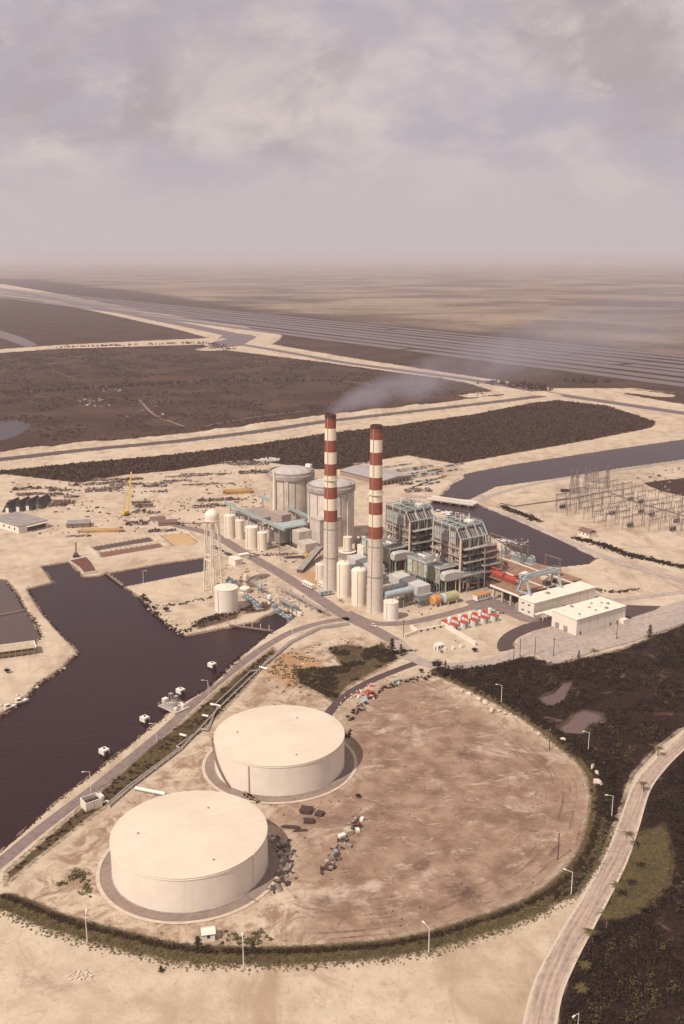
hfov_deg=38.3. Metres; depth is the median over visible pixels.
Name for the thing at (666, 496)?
switchyard frame
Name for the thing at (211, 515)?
water tower
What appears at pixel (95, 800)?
pump house
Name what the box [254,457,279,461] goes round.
timber stack
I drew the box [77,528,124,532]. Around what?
timber stack
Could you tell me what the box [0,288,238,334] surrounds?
water
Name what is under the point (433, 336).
water
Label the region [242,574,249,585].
process vessel
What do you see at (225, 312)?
water
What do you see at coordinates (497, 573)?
turbine
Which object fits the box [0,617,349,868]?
road
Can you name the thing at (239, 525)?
storage tank
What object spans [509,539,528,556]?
steel gantry
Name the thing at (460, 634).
wall
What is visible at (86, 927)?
street lamp
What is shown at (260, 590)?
process vessel
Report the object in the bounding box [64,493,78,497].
timber stack
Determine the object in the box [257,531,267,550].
storage tank
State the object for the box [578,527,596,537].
control house
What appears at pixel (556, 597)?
office building
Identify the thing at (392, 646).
pine tree
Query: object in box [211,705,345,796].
fuel tank
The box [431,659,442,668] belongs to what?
broadleaf tree
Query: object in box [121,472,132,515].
crawler crane
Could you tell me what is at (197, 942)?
pine tree
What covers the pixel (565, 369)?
water
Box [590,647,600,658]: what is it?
palm tree
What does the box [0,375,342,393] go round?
tree row
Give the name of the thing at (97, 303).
water
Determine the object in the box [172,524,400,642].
road
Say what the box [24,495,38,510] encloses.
frame store
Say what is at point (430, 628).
wall
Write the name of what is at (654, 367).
water
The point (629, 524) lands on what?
circuit breaker
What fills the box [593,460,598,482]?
lattice tower
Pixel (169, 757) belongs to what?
pipeline
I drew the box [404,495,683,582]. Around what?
road
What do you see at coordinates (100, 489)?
timber stack
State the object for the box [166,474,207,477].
timber stack
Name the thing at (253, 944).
pine tree
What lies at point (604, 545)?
undergrowth
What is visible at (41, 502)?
frame store
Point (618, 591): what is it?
undergrowth
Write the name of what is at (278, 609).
transformer
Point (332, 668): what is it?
undergrowth
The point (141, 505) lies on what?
site trailer
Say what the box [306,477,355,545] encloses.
containment building
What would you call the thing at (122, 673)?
water
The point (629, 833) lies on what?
palm tree
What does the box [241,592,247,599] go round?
transformer
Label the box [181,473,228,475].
timber stack
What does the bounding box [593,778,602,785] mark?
boulder
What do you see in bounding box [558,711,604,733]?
water
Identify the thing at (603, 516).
switchyard frame
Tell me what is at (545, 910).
weeds
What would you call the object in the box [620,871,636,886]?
palm tree
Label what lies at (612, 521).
switchyard frame
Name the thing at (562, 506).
circuit breaker
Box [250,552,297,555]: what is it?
timber stack
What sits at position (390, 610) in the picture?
storage tank
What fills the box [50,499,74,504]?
timber stack
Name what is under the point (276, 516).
turbine gallery
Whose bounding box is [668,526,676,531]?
circuit breaker
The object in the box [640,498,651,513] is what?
switchyard frame
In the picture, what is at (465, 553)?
boiler house
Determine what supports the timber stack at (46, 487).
on the ground at (444, 853)
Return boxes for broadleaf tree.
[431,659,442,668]
[437,668,448,675]
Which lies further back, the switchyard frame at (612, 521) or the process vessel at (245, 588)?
the switchyard frame at (612, 521)
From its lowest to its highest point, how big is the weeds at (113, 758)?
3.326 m
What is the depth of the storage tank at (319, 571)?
698.00 m
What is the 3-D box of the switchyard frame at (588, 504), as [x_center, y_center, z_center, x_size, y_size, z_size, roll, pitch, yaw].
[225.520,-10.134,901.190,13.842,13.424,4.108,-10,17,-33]
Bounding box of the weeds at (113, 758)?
[3,720,161,850]
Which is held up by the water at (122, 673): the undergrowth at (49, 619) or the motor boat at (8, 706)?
the motor boat at (8, 706)
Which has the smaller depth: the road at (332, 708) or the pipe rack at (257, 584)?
the road at (332, 708)
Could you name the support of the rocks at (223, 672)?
on the ground at (444, 853)
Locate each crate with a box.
[338,832,345,838]
[343,826,351,835]
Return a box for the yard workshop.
[0,512,47,533]
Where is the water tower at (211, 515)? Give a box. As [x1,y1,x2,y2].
[203,509,224,593]
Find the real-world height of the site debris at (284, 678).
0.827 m
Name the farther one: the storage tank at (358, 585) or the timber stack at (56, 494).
the timber stack at (56, 494)
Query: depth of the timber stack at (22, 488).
974.56 m
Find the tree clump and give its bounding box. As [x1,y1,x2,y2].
[475,377,610,390]
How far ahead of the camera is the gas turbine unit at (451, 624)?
607.08 m
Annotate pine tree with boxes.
[192,936,202,952]
[249,941,255,950]
[385,638,397,654]
[645,625,653,638]
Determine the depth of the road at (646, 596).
666.35 m
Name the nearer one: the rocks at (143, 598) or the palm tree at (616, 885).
the palm tree at (616, 885)
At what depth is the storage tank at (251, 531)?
772.39 m
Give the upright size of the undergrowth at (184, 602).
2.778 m
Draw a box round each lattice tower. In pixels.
[569,468,574,492]
[573,469,579,492]
[582,466,588,489]
[588,460,593,482]
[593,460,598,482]
[604,464,609,486]
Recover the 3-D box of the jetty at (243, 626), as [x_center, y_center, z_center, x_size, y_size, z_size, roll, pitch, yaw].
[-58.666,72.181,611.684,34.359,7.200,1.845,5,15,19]
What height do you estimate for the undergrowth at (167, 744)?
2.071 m
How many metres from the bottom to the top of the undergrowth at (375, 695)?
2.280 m
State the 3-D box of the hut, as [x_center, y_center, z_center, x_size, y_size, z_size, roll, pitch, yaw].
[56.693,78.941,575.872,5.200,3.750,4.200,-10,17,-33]
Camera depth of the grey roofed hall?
1017.30 m
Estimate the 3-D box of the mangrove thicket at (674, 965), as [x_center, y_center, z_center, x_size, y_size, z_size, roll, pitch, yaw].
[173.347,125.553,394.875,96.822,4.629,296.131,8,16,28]
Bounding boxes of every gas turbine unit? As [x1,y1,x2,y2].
[439,617,459,630]
[451,614,469,629]
[462,612,479,626]
[472,610,489,624]
[482,608,498,622]
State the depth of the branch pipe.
420.62 m
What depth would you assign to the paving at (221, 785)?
428.24 m
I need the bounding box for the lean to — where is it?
[158,519,177,525]
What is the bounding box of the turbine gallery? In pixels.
[231,507,299,541]
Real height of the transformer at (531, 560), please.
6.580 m
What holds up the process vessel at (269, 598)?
on the ground at (444, 853)
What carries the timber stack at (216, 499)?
on the ground at (444, 853)
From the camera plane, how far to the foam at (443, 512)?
891.62 m
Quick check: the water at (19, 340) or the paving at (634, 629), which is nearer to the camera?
the paving at (634, 629)
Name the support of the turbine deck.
on the ground at (444, 853)
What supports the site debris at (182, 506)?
on the ground at (444, 853)
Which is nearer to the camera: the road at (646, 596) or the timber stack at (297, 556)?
the road at (646, 596)
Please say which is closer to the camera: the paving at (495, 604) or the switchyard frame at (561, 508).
the paving at (495, 604)
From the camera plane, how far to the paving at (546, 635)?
595.71 m
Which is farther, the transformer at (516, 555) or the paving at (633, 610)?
the transformer at (516, 555)
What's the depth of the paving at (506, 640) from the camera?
601.81 m
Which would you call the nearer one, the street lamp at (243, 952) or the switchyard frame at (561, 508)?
the street lamp at (243, 952)
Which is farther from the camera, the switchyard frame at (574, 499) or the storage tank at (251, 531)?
the switchyard frame at (574, 499)
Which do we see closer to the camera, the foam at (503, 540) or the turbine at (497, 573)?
the turbine at (497, 573)
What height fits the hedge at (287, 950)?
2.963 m
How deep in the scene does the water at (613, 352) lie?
2547.88 m
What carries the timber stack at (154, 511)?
on the ground at (444, 853)
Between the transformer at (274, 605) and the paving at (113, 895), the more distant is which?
the transformer at (274, 605)
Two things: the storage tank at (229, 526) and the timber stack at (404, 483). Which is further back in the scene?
the timber stack at (404, 483)
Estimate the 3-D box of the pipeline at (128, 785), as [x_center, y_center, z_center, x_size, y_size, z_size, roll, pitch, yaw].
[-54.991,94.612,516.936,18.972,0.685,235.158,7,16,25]
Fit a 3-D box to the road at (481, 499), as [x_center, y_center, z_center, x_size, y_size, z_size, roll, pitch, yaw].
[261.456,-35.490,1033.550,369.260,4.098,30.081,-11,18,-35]
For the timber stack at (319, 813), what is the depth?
404.23 m
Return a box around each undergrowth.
[0,651,79,717]
[7,584,44,646]
[8,652,273,872]
[27,586,78,650]
[56,867,92,897]
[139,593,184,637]
[149,595,212,607]
[181,606,254,635]
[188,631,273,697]
[219,928,272,945]
[268,652,318,686]
[295,644,397,697]
[344,672,436,736]
[374,648,417,655]
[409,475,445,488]
[460,657,552,674]
[497,505,543,522]
[571,535,683,568]
[596,588,639,593]
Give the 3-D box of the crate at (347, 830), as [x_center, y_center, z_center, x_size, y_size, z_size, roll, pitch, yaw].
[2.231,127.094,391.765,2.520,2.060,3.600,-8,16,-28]
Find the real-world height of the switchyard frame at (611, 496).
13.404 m
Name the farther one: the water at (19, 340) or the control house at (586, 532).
the water at (19, 340)
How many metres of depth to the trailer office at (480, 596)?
657.34 m
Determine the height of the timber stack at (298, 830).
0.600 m
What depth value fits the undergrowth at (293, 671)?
548.00 m
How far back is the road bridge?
922.81 m
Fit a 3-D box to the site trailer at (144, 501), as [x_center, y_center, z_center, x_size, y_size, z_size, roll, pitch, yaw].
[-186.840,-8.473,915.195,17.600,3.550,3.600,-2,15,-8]
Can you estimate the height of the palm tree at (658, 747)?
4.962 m
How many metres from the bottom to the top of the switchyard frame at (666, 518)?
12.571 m
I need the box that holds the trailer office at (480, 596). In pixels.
[473,591,490,601]
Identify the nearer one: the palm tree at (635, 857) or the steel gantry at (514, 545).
the palm tree at (635, 857)
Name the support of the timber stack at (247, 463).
on the ground at (444, 853)
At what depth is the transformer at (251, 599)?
652.52 m
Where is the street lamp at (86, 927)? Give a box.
[85,909,87,942]
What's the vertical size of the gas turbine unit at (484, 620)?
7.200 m
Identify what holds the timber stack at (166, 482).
on the ground at (444, 853)
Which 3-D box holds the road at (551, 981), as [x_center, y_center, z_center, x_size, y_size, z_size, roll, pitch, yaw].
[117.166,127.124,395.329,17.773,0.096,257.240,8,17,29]
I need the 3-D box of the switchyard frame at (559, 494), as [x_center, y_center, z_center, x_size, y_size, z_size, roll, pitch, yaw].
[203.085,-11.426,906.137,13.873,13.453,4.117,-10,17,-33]
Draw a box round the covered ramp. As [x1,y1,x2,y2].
[296,546,322,572]
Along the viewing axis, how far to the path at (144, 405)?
1445.59 m
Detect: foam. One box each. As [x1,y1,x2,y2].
[437,509,461,514]
[497,538,527,544]
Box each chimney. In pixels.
[323,414,338,591]
[366,424,383,613]
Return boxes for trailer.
[131,500,150,504]
[134,503,152,507]
[301,580,314,588]
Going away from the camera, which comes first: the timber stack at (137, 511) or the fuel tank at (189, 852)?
the fuel tank at (189, 852)
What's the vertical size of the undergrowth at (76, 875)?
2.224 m
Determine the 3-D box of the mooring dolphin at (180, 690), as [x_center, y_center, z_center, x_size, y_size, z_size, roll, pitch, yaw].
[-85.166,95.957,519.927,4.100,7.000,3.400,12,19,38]
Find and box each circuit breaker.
[558,503,566,509]
[625,521,634,527]
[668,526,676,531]
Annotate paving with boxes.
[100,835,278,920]
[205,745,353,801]
[465,598,551,622]
[497,620,551,650]
[513,626,573,648]
[535,603,683,665]
[625,605,659,617]
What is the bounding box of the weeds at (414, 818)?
[352,691,556,926]
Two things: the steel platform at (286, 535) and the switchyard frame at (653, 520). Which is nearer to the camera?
the steel platform at (286, 535)
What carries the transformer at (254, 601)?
on the ground at (444, 853)
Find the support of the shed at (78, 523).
on the ground at (444, 853)
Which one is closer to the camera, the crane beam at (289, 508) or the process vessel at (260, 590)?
the process vessel at (260, 590)
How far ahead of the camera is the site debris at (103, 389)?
1546.93 m
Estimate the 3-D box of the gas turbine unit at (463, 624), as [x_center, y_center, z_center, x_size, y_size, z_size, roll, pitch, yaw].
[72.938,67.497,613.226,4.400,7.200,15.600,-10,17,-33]
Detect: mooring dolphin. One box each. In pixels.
[98,746,109,756]
[139,714,149,724]
[176,687,184,695]
[207,661,216,669]
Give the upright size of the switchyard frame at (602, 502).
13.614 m
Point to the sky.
(130, 129)
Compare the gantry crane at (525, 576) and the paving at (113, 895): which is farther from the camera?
the gantry crane at (525, 576)
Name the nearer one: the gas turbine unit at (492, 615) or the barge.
the gas turbine unit at (492, 615)
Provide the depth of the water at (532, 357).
2577.02 m
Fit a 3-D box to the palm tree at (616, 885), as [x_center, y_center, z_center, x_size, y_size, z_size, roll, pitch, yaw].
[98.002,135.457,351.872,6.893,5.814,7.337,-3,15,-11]
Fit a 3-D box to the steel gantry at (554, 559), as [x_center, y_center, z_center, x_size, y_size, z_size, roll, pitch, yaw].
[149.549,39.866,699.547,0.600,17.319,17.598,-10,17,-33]
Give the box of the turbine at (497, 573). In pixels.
[487,566,519,584]
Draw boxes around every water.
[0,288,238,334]
[0,290,110,302]
[0,291,572,354]
[0,292,168,311]
[0,293,683,375]
[0,295,683,381]
[0,297,409,348]
[0,331,36,346]
[0,395,683,848]
[0,580,40,644]
[3,288,135,301]
[21,291,387,329]
[93,538,151,550]
[101,544,161,556]
[119,303,683,363]
[139,302,683,356]
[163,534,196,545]
[166,312,622,363]
[209,333,255,347]
[242,344,683,413]
[392,330,683,360]
[406,349,683,386]
[540,683,571,704]
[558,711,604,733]
[566,354,683,368]
[625,364,683,371]
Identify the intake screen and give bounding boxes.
[289,600,301,615]
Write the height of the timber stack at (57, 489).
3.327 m
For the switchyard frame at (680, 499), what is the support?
on the ground at (444, 853)
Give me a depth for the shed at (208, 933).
329.52 m
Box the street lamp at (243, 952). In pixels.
[241,933,244,966]
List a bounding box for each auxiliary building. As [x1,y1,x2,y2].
[285,515,341,553]
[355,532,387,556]
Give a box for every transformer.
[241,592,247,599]
[247,596,254,603]
[252,599,258,606]
[255,602,262,609]
[270,602,277,609]
[274,606,281,613]
[285,614,292,619]
[500,547,510,556]
[510,551,519,561]
[517,554,526,563]
[525,555,536,565]
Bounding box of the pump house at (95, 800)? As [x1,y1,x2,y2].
[80,792,108,811]
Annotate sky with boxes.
[0,0,683,258]
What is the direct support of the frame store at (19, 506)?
on the ground at (444, 853)
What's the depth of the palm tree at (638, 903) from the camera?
342.31 m
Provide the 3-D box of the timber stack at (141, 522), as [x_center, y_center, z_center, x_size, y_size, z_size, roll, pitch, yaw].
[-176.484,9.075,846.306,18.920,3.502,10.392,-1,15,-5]
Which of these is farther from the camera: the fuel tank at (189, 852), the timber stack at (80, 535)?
the timber stack at (80, 535)
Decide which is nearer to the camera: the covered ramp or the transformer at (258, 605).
the transformer at (258, 605)
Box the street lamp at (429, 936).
[422,921,429,952]
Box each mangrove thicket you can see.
[449,625,683,894]
[455,629,683,763]
[561,754,683,1023]
[565,786,683,1023]
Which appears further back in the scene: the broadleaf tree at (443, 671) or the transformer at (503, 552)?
the transformer at (503, 552)
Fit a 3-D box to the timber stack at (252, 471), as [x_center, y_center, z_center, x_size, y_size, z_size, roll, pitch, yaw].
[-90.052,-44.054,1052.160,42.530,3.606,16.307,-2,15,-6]
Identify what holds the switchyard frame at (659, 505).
on the ground at (444, 853)
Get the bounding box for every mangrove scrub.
[0,345,497,447]
[0,400,655,481]
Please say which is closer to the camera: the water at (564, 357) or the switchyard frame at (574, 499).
the switchyard frame at (574, 499)
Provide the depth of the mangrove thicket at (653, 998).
305.59 m
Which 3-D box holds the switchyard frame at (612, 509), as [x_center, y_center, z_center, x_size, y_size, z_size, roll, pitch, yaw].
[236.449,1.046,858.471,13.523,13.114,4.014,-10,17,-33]
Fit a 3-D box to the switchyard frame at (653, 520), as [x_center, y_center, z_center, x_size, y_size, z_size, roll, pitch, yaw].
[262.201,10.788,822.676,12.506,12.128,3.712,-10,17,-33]
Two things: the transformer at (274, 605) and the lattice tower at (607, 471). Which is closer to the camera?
the transformer at (274, 605)
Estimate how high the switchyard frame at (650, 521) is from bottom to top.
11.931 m
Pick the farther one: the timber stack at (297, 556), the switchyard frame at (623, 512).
the switchyard frame at (623, 512)
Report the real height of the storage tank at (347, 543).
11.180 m
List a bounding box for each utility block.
[228,556,242,565]
[238,552,249,558]
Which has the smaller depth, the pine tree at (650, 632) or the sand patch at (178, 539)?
the pine tree at (650, 632)
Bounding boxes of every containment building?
[268,463,314,527]
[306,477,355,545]
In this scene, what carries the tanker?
on the road at (330, 606)
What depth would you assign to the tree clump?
1778.80 m
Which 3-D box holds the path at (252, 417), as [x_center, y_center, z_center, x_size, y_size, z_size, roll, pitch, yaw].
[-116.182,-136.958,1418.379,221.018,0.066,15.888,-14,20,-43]
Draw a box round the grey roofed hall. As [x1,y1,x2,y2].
[340,465,410,485]
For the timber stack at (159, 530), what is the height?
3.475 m
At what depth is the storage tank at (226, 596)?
634.34 m
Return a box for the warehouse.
[535,597,628,635]
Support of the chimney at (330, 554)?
on the ground at (444, 853)
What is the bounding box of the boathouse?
[0,640,35,658]
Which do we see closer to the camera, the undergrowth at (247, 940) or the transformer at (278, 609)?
the undergrowth at (247, 940)
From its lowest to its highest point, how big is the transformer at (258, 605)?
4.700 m
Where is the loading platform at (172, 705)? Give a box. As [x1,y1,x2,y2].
[158,692,189,713]
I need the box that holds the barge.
[69,556,96,574]
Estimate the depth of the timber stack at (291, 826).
395.50 m
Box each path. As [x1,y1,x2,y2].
[25,379,371,391]
[139,400,182,426]
[206,409,319,425]
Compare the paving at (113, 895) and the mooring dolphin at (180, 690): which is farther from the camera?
the mooring dolphin at (180, 690)
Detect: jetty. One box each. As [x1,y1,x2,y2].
[104,570,123,585]
[227,619,272,631]
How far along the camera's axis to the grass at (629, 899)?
367.06 m
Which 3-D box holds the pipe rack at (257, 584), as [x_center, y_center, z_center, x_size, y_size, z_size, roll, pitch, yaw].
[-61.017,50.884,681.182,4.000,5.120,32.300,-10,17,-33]
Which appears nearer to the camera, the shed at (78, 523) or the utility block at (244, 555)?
the utility block at (244, 555)
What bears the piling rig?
on the barge
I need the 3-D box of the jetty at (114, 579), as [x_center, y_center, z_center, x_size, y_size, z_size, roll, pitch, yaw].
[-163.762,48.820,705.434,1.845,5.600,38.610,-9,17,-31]
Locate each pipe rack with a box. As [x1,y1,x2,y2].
[240,576,267,594]
[275,597,296,614]
[277,586,327,617]
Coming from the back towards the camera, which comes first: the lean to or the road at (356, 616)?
the lean to
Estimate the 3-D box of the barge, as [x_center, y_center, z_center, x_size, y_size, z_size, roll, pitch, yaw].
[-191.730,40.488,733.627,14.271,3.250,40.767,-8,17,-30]
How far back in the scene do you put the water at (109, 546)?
790.82 m
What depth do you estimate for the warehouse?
609.48 m
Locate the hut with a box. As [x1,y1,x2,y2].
[434,642,444,650]
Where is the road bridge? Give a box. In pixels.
[427,495,477,506]
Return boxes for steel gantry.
[489,532,507,541]
[505,542,522,562]
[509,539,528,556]
[544,554,561,571]
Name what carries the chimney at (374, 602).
on the ground at (444, 853)
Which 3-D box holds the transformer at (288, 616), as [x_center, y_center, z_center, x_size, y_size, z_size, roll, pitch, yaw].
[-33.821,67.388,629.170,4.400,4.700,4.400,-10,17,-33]
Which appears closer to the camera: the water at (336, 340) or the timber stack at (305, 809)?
the timber stack at (305, 809)
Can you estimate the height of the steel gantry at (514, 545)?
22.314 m
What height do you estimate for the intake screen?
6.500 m
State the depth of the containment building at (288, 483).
821.55 m
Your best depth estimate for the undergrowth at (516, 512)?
881.16 m
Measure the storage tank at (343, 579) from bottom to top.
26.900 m
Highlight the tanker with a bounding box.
[319,589,332,595]
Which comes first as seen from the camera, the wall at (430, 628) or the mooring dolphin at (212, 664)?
the mooring dolphin at (212, 664)
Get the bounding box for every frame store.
[2,497,19,512]
[14,496,29,511]
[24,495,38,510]
[34,493,51,508]
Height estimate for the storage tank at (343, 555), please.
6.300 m
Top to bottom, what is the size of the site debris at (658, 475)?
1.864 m
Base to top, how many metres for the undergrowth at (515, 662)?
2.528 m
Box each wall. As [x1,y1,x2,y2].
[404,630,417,637]
[418,624,443,632]
[444,623,475,645]
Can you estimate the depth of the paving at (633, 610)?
641.20 m
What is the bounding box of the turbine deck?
[474,550,581,605]
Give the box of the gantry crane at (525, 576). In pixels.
[516,565,562,595]
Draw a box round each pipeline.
[106,622,348,804]
[107,623,348,807]
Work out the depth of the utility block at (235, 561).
734.16 m
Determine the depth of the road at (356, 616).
625.69 m
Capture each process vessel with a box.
[239,585,251,593]
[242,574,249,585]
[257,584,262,592]
[266,594,272,603]
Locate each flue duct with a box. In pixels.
[347,553,389,584]
[383,571,437,607]
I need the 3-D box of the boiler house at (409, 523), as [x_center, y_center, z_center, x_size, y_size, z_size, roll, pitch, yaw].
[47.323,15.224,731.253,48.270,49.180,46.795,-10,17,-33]
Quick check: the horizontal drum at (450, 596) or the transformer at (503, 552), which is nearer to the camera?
the horizontal drum at (450, 596)
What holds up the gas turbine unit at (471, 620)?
on the ground at (444, 853)
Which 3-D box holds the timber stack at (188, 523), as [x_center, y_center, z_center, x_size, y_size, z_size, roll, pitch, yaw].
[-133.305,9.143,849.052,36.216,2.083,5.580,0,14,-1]
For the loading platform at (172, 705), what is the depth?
501.36 m
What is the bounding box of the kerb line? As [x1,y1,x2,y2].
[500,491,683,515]
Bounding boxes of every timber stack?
[12,485,40,490]
[15,492,44,495]
[30,486,56,488]
[47,501,66,506]
[48,486,71,491]
[49,492,63,496]
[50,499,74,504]
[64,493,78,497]
[65,534,90,537]
[68,480,127,486]
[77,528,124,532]
[85,486,122,492]
[93,477,142,480]
[110,482,144,485]
[125,520,147,525]
[132,508,145,513]
[140,484,166,487]
[147,510,159,513]
[148,527,175,532]
[149,489,166,492]
[150,481,170,483]
[161,479,191,481]
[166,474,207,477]
[177,521,204,524]
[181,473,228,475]
[183,482,233,485]
[193,503,225,508]
[197,496,241,502]
[222,488,253,494]
[227,460,268,465]
[238,469,268,473]
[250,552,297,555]
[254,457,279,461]
[281,825,300,828]
[285,555,305,558]
[293,829,307,831]
[299,805,312,814]
[303,817,314,823]
[314,810,324,817]
[396,481,412,484]
[402,487,432,492]
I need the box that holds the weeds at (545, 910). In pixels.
[0,734,612,969]
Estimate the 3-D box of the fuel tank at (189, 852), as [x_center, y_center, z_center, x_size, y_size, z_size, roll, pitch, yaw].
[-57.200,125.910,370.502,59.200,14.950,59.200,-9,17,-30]
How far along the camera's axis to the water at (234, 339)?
2730.36 m
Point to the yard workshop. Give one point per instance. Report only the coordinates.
(18, 522)
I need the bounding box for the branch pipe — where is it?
[134,786,165,794]
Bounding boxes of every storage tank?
[214,583,238,613]
[224,514,235,538]
[235,519,244,539]
[245,525,257,549]
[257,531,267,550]
[315,562,322,580]
[336,560,350,598]
[338,549,355,559]
[342,536,352,551]
[350,565,366,606]
[382,599,398,621]
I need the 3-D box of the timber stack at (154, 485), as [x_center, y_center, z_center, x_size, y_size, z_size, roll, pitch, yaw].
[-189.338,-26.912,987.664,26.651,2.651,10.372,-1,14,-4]
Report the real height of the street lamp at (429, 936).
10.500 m
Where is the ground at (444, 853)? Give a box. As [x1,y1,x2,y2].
[0,259,683,1023]
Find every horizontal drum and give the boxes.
[429,594,441,607]
[440,590,458,604]
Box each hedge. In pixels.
[0,750,602,955]
[436,665,621,820]
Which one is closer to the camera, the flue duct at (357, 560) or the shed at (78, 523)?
the flue duct at (357, 560)
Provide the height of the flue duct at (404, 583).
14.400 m
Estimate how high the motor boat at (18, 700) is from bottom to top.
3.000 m
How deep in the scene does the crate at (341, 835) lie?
388.41 m
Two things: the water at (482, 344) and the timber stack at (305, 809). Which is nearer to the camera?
the timber stack at (305, 809)
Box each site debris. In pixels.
[8,466,264,534]
[77,387,172,422]
[217,540,520,614]
[260,782,351,879]
[262,636,459,695]
[637,467,683,490]
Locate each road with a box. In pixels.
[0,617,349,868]
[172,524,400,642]
[325,662,418,715]
[343,605,472,625]
[389,601,683,668]
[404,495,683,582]
[475,460,683,502]
[522,731,683,1023]
[566,573,683,600]
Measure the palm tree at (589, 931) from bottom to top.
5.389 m
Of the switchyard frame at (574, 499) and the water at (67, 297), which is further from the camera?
the water at (67, 297)
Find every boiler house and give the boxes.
[361,497,435,572]
[407,513,502,594]
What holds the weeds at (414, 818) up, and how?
on the ground at (444, 853)
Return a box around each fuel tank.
[109,790,268,913]
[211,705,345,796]
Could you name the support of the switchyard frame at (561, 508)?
on the ground at (444, 853)
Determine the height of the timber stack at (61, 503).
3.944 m
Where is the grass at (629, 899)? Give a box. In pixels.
[604,826,669,921]
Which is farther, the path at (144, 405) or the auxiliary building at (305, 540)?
the path at (144, 405)
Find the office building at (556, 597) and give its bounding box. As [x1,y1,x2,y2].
[515,581,596,617]
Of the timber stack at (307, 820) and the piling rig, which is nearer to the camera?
the timber stack at (307, 820)
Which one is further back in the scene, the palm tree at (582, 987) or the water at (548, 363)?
the water at (548, 363)
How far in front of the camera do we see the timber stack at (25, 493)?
952.65 m
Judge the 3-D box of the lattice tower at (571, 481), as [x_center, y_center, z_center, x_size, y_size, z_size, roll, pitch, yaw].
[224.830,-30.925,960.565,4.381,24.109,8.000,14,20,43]
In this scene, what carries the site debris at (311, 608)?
on the ground at (444, 853)
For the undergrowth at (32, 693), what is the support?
on the ground at (444, 853)
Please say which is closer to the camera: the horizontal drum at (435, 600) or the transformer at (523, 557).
the horizontal drum at (435, 600)
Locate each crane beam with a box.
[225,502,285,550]
[258,495,307,519]
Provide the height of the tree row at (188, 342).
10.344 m
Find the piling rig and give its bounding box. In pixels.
[73,542,78,557]
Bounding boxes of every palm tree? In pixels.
[570,980,592,997]
[574,960,594,971]
[579,928,599,942]
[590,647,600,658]
[594,909,620,927]
[607,881,625,898]
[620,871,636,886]
[621,831,637,849]
[632,855,645,868]
[632,900,646,913]
[637,781,647,791]
[651,745,665,755]
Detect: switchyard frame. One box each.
[555,491,566,506]
[556,496,567,512]
[569,492,580,505]
[570,495,580,510]
[581,494,591,508]
[592,495,603,511]
[592,502,602,517]
[594,510,604,523]
[602,490,612,504]
[604,511,616,526]
[606,505,617,520]
[618,509,630,524]
[622,516,633,530]
[631,511,643,528]
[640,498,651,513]
[643,503,654,520]
[644,511,654,525]
[648,516,659,532]
[652,501,664,517]
[657,489,668,504]
[660,514,671,528]
[671,492,681,507]
[672,518,682,532]
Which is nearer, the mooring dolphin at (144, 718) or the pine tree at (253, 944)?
the pine tree at (253, 944)
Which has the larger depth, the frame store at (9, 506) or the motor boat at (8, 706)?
the frame store at (9, 506)
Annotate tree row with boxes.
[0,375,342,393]
[56,341,235,349]
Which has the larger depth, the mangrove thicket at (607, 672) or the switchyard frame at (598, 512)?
the switchyard frame at (598, 512)
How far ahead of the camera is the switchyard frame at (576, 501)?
911.04 m
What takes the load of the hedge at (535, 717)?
on the ground at (444, 853)
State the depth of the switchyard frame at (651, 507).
862.06 m
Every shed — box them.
[66,519,90,527]
[200,925,215,942]
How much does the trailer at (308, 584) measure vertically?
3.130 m
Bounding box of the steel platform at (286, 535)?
[269,517,309,545]
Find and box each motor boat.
[4,703,16,708]
[13,698,28,703]
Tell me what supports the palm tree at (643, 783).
on the ground at (444, 853)
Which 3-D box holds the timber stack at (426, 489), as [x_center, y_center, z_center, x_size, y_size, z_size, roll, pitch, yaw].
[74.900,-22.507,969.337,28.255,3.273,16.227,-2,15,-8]
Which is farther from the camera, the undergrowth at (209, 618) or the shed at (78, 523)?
the shed at (78, 523)
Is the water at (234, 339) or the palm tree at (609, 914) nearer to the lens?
the palm tree at (609, 914)

